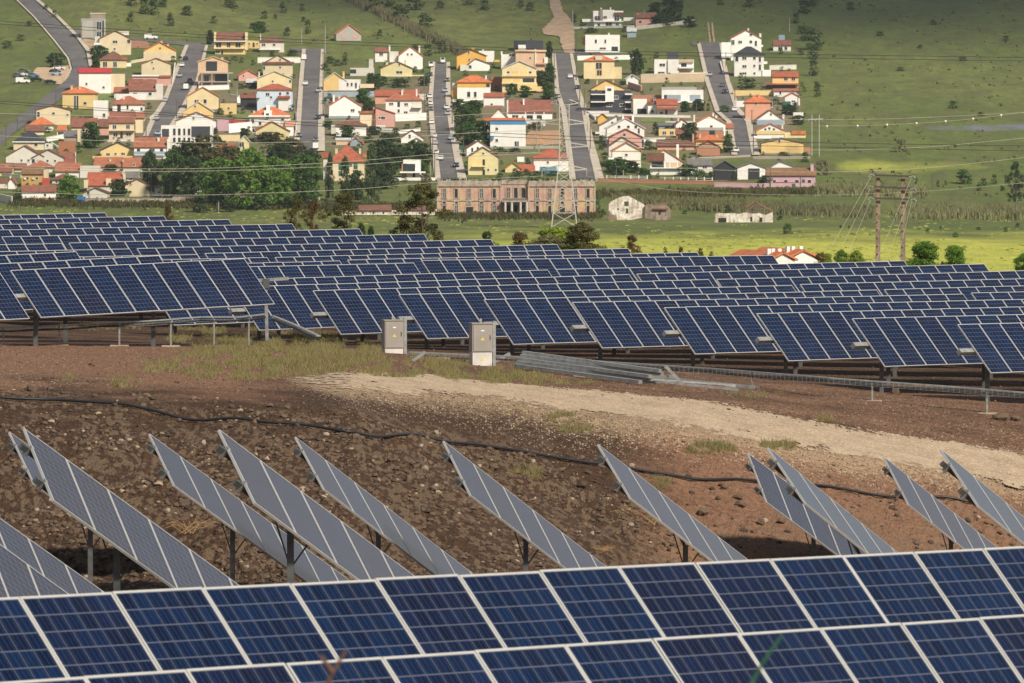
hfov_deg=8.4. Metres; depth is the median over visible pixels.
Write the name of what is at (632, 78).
house
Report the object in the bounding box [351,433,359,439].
rock
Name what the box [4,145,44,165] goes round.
house
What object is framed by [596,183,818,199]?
reeds
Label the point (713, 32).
dirt track
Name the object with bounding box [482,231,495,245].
tree
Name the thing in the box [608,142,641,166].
house
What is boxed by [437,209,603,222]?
reeds
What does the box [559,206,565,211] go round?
doorway
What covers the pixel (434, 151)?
utility pole
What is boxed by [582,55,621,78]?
house
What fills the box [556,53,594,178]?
road
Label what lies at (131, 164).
house
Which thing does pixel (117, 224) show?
solar tracker
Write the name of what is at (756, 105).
house
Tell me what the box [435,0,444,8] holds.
bush
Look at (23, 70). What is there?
parked car
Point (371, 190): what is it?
tree
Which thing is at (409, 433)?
hose
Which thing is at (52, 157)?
house
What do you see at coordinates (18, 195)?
bush
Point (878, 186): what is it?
twin pole pylon
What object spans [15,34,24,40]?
bush
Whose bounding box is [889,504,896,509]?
rock
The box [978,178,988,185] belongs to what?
bush
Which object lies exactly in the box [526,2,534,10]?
bush
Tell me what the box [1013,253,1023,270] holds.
tree
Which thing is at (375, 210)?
ruined stable
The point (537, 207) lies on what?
doorway
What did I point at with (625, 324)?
solar tracker
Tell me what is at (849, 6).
bush
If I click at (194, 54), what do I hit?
road
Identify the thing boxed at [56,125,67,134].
garage
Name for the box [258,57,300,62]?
garden wall
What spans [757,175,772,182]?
tree
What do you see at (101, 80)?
house
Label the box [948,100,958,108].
bush
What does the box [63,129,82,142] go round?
shed
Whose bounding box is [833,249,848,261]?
tree
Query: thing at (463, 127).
tree
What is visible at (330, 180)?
tree
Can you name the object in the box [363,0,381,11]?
bush
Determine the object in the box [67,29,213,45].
road
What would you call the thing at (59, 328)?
cable tray
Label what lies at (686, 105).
tree
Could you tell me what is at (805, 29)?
bush
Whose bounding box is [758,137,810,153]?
warehouse
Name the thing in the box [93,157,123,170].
house
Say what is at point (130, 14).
bush
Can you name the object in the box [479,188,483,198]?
window
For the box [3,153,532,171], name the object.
power line
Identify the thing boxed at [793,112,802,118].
building
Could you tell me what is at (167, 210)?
tree
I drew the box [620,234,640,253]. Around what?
tree
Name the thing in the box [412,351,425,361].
steel beam
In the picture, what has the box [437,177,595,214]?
ruined palace
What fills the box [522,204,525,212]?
doorway
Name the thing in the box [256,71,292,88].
house
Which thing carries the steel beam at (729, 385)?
on the ground at (802, 397)
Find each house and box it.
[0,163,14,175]
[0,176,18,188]
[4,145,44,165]
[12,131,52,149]
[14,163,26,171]
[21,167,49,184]
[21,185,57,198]
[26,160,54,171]
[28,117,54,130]
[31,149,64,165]
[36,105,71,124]
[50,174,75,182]
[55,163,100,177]
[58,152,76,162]
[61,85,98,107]
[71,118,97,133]
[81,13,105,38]
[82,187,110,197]
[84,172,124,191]
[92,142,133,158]
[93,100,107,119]
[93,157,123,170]
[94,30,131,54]
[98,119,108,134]
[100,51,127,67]
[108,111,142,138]
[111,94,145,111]
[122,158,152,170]
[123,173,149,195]
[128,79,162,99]
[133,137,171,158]
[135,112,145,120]
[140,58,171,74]
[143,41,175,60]
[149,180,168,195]
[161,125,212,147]
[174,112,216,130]
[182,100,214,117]
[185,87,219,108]
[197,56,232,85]
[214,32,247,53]
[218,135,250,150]
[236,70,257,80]
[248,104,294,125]
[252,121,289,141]
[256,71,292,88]
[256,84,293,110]
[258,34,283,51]
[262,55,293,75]
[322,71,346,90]
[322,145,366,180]
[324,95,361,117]
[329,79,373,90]
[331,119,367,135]
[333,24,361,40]
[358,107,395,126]
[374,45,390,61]
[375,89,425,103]
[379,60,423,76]
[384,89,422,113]
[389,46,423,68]
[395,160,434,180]
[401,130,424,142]
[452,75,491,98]
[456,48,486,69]
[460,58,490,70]
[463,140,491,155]
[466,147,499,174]
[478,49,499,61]
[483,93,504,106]
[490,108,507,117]
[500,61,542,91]
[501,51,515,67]
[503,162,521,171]
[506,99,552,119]
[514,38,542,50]
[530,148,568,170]
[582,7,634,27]
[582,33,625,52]
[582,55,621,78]
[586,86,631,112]
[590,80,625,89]
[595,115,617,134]
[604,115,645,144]
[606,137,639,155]
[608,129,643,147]
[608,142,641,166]
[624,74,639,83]
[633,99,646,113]
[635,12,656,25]
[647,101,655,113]
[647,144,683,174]
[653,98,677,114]
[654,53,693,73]
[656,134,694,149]
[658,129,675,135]
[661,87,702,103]
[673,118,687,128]
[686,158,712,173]
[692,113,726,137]
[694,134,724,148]
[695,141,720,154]
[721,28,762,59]
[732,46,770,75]
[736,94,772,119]
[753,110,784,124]
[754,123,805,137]
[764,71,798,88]
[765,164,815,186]
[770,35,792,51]
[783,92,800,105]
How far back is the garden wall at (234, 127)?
2296.85 m
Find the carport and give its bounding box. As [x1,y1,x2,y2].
[240,92,256,106]
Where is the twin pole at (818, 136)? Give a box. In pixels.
[808,114,822,155]
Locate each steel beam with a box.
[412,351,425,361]
[496,352,510,361]
[513,364,641,383]
[516,361,653,380]
[517,357,651,377]
[520,354,663,375]
[522,351,661,372]
[572,375,735,386]
[629,378,737,390]
[652,375,673,378]
[665,365,683,382]
[667,377,754,388]
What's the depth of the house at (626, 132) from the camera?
2240.03 m
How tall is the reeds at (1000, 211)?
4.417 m
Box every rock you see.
[26,384,36,391]
[64,551,74,558]
[79,538,94,546]
[139,432,147,436]
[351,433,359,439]
[405,474,412,481]
[429,486,438,491]
[466,519,473,524]
[697,508,708,515]
[732,494,742,499]
[735,500,745,507]
[758,517,764,524]
[777,518,785,523]
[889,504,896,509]
[890,388,899,394]
[992,413,1008,420]
[1010,415,1020,420]
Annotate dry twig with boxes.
[319,650,346,682]
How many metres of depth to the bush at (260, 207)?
2019.41 m
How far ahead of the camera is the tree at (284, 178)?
2025.65 m
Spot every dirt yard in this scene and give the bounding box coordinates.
[32,66,70,83]
[83,39,94,55]
[131,40,149,47]
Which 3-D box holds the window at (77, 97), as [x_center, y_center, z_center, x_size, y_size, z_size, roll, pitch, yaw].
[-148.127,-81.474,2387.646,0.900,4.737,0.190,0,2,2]
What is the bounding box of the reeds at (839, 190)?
[812,180,929,197]
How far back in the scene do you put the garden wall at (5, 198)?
2048.51 m
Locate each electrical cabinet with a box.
[381,316,406,353]
[468,319,495,365]
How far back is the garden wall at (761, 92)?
2440.64 m
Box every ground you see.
[0,311,1023,591]
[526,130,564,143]
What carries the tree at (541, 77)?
on the meadow terrain at (912, 92)
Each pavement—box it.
[17,0,71,79]
[36,0,91,65]
[143,45,188,135]
[170,45,207,124]
[294,49,305,149]
[317,49,324,150]
[428,62,440,179]
[445,62,466,179]
[552,53,575,178]
[570,52,603,178]
[697,43,737,154]
[719,43,759,154]
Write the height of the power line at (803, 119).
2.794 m
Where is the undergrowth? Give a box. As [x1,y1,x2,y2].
[25,50,805,195]
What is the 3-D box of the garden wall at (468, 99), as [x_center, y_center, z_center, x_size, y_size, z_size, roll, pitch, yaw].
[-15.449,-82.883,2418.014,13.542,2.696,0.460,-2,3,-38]
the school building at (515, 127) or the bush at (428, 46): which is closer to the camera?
the school building at (515, 127)
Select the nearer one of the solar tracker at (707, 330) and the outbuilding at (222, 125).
the solar tracker at (707, 330)
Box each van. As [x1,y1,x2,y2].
[16,77,29,82]
[144,34,157,38]
[183,84,188,89]
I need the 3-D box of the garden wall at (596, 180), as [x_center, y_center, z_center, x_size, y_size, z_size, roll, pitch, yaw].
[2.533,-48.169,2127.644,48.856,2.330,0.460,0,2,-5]
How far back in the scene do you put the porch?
2301.70 m
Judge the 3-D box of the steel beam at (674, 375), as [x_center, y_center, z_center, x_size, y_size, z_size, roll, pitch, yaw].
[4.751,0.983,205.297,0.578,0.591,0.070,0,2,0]
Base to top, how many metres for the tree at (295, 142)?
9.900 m
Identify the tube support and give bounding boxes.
[258,277,288,339]
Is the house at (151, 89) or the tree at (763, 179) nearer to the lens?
the tree at (763, 179)
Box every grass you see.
[0,205,1023,269]
[55,319,835,487]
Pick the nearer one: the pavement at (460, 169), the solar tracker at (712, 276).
the solar tracker at (712, 276)
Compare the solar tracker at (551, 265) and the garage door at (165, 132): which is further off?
the garage door at (165, 132)
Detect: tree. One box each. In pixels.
[44,52,66,66]
[56,175,80,198]
[80,122,105,147]
[89,45,109,59]
[90,57,99,67]
[103,164,118,171]
[108,179,131,195]
[139,150,159,192]
[156,148,186,197]
[164,204,173,219]
[171,140,199,164]
[178,155,204,195]
[184,134,226,162]
[197,157,241,202]
[206,30,213,44]
[211,146,239,161]
[224,147,277,208]
[239,128,250,136]
[252,21,266,32]
[253,131,283,141]
[258,156,294,205]
[266,143,295,170]
[273,138,308,158]
[281,153,322,200]
[283,196,309,229]
[298,149,321,170]
[303,199,325,229]
[320,191,364,234]
[322,119,332,127]
[325,152,334,199]
[338,155,352,200]
[339,125,356,137]
[348,169,364,199]
[355,89,371,102]
[357,222,365,234]
[361,145,380,203]
[362,101,375,110]
[366,73,382,89]
[366,126,380,134]
[367,138,395,160]
[367,226,374,234]
[371,156,400,188]
[378,143,412,167]
[380,133,396,142]
[388,215,425,233]
[393,182,454,240]
[404,140,421,156]
[409,143,433,164]
[417,76,430,85]
[420,173,431,185]
[421,161,429,174]
[433,231,444,240]
[450,99,466,111]
[452,123,472,144]
[453,108,476,130]
[462,100,483,112]
[468,120,489,144]
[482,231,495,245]
[504,83,517,94]
[511,231,528,244]
[519,85,532,96]
[524,226,570,249]
[527,122,542,130]
[528,234,567,249]
[536,70,552,85]
[540,82,557,99]
[544,63,555,82]
[545,41,552,57]
[562,221,606,249]
[604,159,615,171]
[612,157,630,174]
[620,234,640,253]
[626,160,639,172]
[629,48,643,74]
[630,59,637,74]
[647,2,661,13]
[650,13,674,24]
[660,0,684,8]
[661,7,683,21]
[676,164,698,175]
[678,122,698,139]
[679,101,691,111]
[682,15,696,26]
[690,99,705,110]
[722,134,732,144]
[722,142,733,151]
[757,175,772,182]
[780,104,796,114]
[791,115,805,124]
[814,252,827,262]
[825,253,832,262]
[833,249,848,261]
[848,250,865,261]
[906,241,944,265]
[941,245,968,264]
[1004,161,1023,206]
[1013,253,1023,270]
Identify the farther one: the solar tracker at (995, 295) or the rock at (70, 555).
the solar tracker at (995, 295)
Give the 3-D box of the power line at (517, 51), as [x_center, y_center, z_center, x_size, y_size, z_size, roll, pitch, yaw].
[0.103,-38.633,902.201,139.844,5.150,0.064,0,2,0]
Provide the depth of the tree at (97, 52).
2596.20 m
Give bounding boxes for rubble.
[0,344,1023,589]
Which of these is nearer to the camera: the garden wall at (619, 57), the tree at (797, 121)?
the tree at (797, 121)
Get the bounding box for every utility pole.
[323,73,323,114]
[424,49,424,89]
[428,102,428,134]
[432,150,436,177]
[554,53,554,104]
[576,30,576,79]
[751,123,755,153]
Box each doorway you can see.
[454,205,458,211]
[465,206,473,211]
[479,205,483,212]
[492,205,496,211]
[506,204,510,212]
[513,204,517,212]
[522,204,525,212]
[535,205,539,212]
[547,205,551,212]
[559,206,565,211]
[586,205,590,212]
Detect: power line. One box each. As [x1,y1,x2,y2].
[0,103,1020,150]
[0,110,544,120]
[0,152,497,168]
[3,101,1013,145]
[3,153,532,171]
[4,21,1023,57]
[4,24,1010,60]
[7,130,530,142]
[7,176,535,194]
[583,110,1023,119]
[589,176,1018,194]
[590,130,1020,149]
[592,153,1023,171]
[863,113,1015,125]
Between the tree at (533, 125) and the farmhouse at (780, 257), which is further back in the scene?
the tree at (533, 125)
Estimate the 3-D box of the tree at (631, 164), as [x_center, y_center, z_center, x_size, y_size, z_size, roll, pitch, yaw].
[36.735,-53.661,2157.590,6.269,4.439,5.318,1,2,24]
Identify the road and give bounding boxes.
[0,0,87,146]
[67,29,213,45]
[149,45,204,136]
[290,48,329,52]
[300,49,320,150]
[433,62,456,179]
[553,51,599,54]
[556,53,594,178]
[690,41,719,45]
[701,43,751,154]
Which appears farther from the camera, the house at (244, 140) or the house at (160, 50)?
the house at (160, 50)
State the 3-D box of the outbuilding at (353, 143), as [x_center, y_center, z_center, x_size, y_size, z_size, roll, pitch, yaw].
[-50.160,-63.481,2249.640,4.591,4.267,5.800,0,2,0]
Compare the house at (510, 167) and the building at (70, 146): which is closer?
the house at (510, 167)
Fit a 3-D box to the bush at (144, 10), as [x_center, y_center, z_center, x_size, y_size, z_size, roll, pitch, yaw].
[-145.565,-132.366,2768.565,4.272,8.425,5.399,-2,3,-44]
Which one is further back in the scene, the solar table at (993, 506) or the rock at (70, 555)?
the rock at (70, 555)
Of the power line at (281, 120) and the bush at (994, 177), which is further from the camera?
the bush at (994, 177)
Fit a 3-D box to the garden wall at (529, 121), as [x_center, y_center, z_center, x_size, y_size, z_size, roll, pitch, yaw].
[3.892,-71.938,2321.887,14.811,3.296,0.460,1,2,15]
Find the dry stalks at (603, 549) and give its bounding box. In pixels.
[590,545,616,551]
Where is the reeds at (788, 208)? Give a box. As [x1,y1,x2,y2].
[610,192,873,219]
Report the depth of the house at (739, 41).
2595.26 m
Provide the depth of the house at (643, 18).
2728.88 m
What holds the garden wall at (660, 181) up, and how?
on the meadow terrain at (912, 92)
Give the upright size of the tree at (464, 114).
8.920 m
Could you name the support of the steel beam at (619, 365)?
on the steel beam at (578, 363)
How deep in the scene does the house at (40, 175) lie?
2111.11 m
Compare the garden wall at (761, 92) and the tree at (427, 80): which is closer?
the garden wall at (761, 92)
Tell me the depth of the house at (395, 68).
2522.32 m
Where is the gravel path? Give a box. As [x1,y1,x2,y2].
[292,371,1023,488]
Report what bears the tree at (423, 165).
on the meadow terrain at (912, 92)
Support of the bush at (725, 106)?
on the meadow terrain at (912, 92)
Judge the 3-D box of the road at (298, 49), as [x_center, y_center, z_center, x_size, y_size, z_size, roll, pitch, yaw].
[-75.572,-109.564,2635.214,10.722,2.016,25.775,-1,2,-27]
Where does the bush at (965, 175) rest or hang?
on the meadow terrain at (912, 92)
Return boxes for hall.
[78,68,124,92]
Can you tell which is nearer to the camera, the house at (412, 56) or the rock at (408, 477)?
the rock at (408, 477)
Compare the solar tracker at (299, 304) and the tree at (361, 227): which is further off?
the tree at (361, 227)
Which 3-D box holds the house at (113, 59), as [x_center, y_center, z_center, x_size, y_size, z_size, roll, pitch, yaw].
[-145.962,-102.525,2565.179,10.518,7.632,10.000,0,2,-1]
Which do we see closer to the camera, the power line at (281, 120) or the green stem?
the green stem
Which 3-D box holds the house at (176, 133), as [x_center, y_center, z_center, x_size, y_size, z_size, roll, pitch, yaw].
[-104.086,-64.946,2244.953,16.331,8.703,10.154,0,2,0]
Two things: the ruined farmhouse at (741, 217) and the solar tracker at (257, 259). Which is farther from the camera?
the ruined farmhouse at (741, 217)
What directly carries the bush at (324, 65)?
on the meadow terrain at (912, 92)
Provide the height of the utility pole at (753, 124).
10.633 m
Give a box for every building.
[58,141,75,151]
[113,87,128,97]
[220,103,236,113]
[229,119,249,122]
[248,40,259,47]
[286,127,293,135]
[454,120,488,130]
[483,118,525,146]
[490,77,501,89]
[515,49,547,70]
[632,95,660,100]
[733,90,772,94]
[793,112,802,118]
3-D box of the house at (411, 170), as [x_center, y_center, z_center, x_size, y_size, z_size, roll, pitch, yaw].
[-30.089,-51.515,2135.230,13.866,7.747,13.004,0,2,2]
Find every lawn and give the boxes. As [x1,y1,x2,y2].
[98,93,110,102]
[236,112,293,118]
[640,118,672,121]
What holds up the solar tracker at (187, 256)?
on the ground at (802, 397)
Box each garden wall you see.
[0,194,12,202]
[2,173,20,177]
[46,134,63,141]
[85,198,174,201]
[107,139,133,141]
[131,58,144,62]
[150,108,161,118]
[173,196,319,201]
[198,85,228,89]
[228,122,251,132]
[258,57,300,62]
[324,92,373,96]
[376,127,394,131]
[395,113,425,120]
[397,128,420,133]
[451,98,482,101]
[466,179,597,181]
[490,146,558,148]
[526,120,544,125]
[573,25,633,28]
[577,55,629,59]
[586,113,689,117]
[598,178,815,184]
[628,82,641,91]
[636,20,695,29]
[641,74,703,82]
[644,138,664,141]
[659,72,704,73]
[699,155,750,158]
[714,183,765,187]
[733,93,747,95]
[753,157,809,158]
[769,65,795,69]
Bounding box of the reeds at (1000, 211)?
[891,201,1023,220]
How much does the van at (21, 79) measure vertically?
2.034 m
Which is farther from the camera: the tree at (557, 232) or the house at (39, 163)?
the house at (39, 163)
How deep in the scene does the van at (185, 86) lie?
2459.13 m
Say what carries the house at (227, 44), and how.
on the meadow terrain at (912, 92)
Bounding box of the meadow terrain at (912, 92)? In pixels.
[0,0,1023,270]
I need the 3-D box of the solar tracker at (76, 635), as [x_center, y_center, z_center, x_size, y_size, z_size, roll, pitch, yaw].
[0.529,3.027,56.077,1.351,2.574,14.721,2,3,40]
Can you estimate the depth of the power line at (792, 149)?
1862.81 m
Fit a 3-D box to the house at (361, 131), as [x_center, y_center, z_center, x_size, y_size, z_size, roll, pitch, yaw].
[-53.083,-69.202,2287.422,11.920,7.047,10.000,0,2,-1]
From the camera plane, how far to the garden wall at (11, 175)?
2143.12 m
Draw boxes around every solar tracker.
[0,213,107,218]
[0,216,165,223]
[0,219,231,229]
[0,224,295,243]
[0,243,65,250]
[0,249,132,256]
[0,251,80,262]
[0,255,162,342]
[0,273,29,320]
[0,546,1023,681]
[0,614,1023,682]
[1,229,362,249]
[10,258,274,346]
[29,254,199,311]
[32,263,420,326]
[68,234,427,254]
[68,261,341,321]
[95,257,269,315]
[137,239,494,258]
[165,270,551,339]
[204,244,559,261]
[228,274,633,344]
[275,248,630,263]
[310,279,713,348]
[347,252,698,273]
[397,285,795,352]
[421,255,778,276]
[484,290,880,358]
[556,261,906,280]
[570,294,966,368]
[636,264,988,286]
[662,299,1023,378]
[716,270,1023,291]
[755,307,1023,384]
[800,278,1023,295]
[850,314,1023,395]
[884,286,1023,299]
[956,323,1023,400]
[970,291,1023,299]
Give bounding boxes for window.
[76,96,78,107]
[97,22,101,29]
[187,128,190,135]
[204,75,208,80]
[441,188,446,198]
[453,188,458,198]
[466,188,471,198]
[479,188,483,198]
[491,188,496,198]
[506,187,510,197]
[513,187,517,197]
[521,187,525,197]
[534,188,539,198]
[547,188,552,198]
[560,188,564,198]
[573,188,577,198]
[585,188,590,198]
[596,63,601,68]
[614,15,618,20]
[718,218,725,221]
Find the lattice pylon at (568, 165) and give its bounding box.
[538,99,589,226]
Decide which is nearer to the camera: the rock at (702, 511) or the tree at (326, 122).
the rock at (702, 511)
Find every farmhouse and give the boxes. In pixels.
[714,201,773,221]
[729,249,797,263]
[756,246,817,262]
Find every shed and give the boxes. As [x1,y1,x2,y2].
[25,125,44,134]
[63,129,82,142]
[122,171,140,180]
[335,138,363,144]
[518,164,534,171]
[627,28,636,36]
[675,128,685,137]
[712,160,736,179]
[765,160,798,170]
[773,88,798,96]
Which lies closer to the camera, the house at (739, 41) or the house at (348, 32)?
the house at (739, 41)
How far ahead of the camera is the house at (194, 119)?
2301.23 m
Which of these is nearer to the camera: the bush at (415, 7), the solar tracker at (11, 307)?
the solar tracker at (11, 307)
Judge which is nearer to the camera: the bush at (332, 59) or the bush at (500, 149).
the bush at (500, 149)
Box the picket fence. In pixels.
[606,175,647,178]
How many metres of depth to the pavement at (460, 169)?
2283.96 m
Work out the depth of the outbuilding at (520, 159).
2192.07 m
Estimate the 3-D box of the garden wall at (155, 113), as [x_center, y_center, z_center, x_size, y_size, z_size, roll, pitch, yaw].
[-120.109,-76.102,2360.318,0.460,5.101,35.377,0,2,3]
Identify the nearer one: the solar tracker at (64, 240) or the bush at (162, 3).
the solar tracker at (64, 240)
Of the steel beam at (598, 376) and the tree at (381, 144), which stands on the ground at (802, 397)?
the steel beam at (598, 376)
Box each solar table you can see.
[0,518,103,593]
[0,544,67,597]
[6,432,100,582]
[18,428,239,590]
[146,434,349,582]
[215,429,413,583]
[293,437,472,574]
[440,441,605,571]
[596,444,747,562]
[745,453,863,556]
[766,447,897,554]
[882,457,995,549]
[939,449,1023,545]
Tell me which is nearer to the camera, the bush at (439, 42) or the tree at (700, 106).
the tree at (700, 106)
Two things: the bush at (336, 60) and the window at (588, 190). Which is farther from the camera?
the bush at (336, 60)
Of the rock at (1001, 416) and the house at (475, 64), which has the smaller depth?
the rock at (1001, 416)
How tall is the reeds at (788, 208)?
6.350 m
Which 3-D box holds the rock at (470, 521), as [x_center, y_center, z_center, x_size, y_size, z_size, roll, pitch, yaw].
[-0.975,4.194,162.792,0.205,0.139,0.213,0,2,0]
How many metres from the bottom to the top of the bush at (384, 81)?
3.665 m
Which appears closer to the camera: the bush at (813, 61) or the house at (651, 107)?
the house at (651, 107)
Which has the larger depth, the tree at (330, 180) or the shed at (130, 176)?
the shed at (130, 176)
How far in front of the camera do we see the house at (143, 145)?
2202.19 m
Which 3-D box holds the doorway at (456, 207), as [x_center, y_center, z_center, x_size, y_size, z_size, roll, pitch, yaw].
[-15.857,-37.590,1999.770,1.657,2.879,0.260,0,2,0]
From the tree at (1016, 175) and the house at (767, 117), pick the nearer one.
the tree at (1016, 175)
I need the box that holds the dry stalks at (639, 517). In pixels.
[610,508,660,524]
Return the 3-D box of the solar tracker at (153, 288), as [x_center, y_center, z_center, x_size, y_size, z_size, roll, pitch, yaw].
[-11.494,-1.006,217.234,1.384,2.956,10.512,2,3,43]
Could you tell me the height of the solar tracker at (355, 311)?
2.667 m
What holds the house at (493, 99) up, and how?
on the meadow terrain at (912, 92)
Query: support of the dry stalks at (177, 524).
on the ground at (802, 397)
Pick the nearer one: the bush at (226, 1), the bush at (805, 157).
the bush at (805, 157)
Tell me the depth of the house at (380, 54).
2588.53 m
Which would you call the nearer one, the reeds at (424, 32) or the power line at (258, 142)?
the power line at (258, 142)
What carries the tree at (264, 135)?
on the meadow terrain at (912, 92)
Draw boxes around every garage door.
[162,129,168,136]
[637,109,645,113]
[748,168,759,178]
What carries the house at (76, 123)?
on the meadow terrain at (912, 92)
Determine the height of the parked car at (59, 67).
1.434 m
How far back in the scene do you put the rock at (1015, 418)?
203.37 m
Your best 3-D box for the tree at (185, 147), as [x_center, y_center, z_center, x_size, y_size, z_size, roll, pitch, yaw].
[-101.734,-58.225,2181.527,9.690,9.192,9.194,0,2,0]
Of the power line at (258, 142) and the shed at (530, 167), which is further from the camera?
the shed at (530, 167)
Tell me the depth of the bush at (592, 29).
2714.75 m
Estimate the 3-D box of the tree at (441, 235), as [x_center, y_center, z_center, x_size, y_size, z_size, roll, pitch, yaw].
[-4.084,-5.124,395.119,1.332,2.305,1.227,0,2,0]
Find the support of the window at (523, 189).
in the ruined palace
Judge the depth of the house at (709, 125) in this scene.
2275.44 m
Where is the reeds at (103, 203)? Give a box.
[7,195,436,211]
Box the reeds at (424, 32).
[345,0,468,54]
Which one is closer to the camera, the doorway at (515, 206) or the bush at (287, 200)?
the doorway at (515, 206)
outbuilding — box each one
[217,120,228,130]
[349,137,362,145]
[350,59,373,75]
[517,157,523,161]
[596,114,608,123]
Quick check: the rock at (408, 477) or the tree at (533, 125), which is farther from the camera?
the tree at (533, 125)
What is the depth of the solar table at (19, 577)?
105.97 m
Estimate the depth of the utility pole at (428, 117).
2286.39 m
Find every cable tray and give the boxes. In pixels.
[0,313,266,346]
[270,315,320,340]
[407,351,1023,413]
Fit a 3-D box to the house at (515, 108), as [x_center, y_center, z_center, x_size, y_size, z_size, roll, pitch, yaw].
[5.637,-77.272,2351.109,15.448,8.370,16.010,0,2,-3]
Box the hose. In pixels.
[0,396,969,502]
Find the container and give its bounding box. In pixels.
[540,167,556,173]
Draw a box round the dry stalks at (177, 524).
[164,518,223,533]
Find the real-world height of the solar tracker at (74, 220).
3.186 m
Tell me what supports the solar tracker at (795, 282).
on the ground at (802, 397)
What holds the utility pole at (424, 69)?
on the meadow terrain at (912, 92)
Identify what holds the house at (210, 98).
on the meadow terrain at (912, 92)
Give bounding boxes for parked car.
[12,73,23,76]
[18,69,29,72]
[27,73,39,76]
[30,77,42,80]
[44,80,56,83]
[50,71,62,74]
[53,66,64,69]
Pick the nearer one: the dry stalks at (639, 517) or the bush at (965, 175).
the dry stalks at (639, 517)
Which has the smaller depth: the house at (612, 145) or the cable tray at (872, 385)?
the cable tray at (872, 385)
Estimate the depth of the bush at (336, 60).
2569.83 m
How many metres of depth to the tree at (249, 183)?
2020.98 m
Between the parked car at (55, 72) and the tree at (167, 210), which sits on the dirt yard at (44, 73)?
the parked car at (55, 72)
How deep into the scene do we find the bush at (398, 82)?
2473.95 m
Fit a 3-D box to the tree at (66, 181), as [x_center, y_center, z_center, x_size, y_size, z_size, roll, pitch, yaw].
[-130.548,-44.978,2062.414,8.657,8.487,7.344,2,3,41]
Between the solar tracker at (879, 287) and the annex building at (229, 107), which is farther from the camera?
the annex building at (229, 107)
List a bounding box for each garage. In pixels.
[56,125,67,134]
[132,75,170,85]
[736,162,766,178]
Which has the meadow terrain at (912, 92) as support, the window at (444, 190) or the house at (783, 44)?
the house at (783, 44)
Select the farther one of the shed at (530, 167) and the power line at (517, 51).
the shed at (530, 167)
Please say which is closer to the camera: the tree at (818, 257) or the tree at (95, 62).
the tree at (818, 257)
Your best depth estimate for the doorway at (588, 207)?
1999.77 m
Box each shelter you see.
[245,78,256,87]
[657,122,674,127]
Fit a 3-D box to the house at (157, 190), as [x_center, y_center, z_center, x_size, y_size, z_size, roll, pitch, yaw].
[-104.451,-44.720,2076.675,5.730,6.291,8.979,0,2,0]
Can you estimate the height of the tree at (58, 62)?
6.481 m
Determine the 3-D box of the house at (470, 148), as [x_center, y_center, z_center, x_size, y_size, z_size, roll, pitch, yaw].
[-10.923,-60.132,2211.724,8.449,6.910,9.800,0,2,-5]
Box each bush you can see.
[1,40,12,48]
[13,193,20,199]
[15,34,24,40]
[44,127,51,132]
[125,0,137,5]
[127,11,133,21]
[138,0,150,14]
[146,0,159,15]
[152,0,166,6]
[166,13,174,25]
[182,5,192,15]
[190,194,210,212]
[216,108,223,114]
[219,200,236,211]
[223,0,231,6]
[230,0,237,8]
[250,195,271,210]
[261,11,268,18]
[279,1,287,12]
[280,196,295,208]
[283,26,289,35]
[286,50,298,55]
[304,19,310,33]
[307,194,319,203]
[321,63,327,70]
[326,56,334,63]
[333,59,341,65]
[340,57,347,64]
[362,137,370,142]
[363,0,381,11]
[378,76,389,84]
[379,0,400,7]
[388,77,411,87]
[389,3,410,18]
[404,0,425,9]
[417,12,433,27]
[423,44,432,55]
[433,40,448,53]
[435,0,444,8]
[459,0,476,4]
[479,0,489,9]
[496,147,506,152]
[507,148,520,152]
[511,168,518,175]
[517,0,524,6]
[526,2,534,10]
[532,170,542,175]
[545,170,559,175]
[583,27,597,32]
[596,193,600,209]
[598,135,604,149]
[635,167,648,178]
[644,139,653,149]
[651,122,658,133]
[694,169,707,179]
[697,247,703,255]
[706,171,714,180]
[719,105,730,111]
[725,204,732,212]
[730,172,737,180]
[736,78,761,88]
[743,0,756,6]
[777,152,790,156]
[783,223,792,233]
[792,13,800,23]
[798,0,811,13]
[799,25,809,40]
[801,151,808,162]
[804,0,818,5]
[804,27,824,50]
[807,44,819,58]
[808,58,819,75]
[814,82,821,96]
[816,159,830,174]
[846,2,854,9]
[893,139,908,151]
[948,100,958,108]
[956,169,972,183]
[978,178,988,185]
[991,174,997,183]
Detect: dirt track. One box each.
[542,0,574,52]
[707,22,710,41]
[711,22,714,41]
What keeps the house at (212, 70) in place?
on the meadow terrain at (912, 92)
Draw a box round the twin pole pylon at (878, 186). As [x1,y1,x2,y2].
[867,173,916,260]
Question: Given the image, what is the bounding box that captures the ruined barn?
[608,196,670,219]
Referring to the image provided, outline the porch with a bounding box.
[725,123,733,130]
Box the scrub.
[0,0,1023,199]
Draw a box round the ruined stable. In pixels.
[345,204,436,214]
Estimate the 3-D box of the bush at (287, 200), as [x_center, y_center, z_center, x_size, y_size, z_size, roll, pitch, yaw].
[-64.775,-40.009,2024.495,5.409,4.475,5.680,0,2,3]
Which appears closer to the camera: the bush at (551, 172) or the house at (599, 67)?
the bush at (551, 172)
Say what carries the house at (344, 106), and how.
on the meadow terrain at (912, 92)
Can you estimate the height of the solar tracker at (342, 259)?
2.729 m
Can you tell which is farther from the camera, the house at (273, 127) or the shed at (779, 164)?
the house at (273, 127)
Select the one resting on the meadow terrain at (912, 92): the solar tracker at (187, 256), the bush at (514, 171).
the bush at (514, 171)
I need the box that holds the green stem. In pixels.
[749,635,781,682]

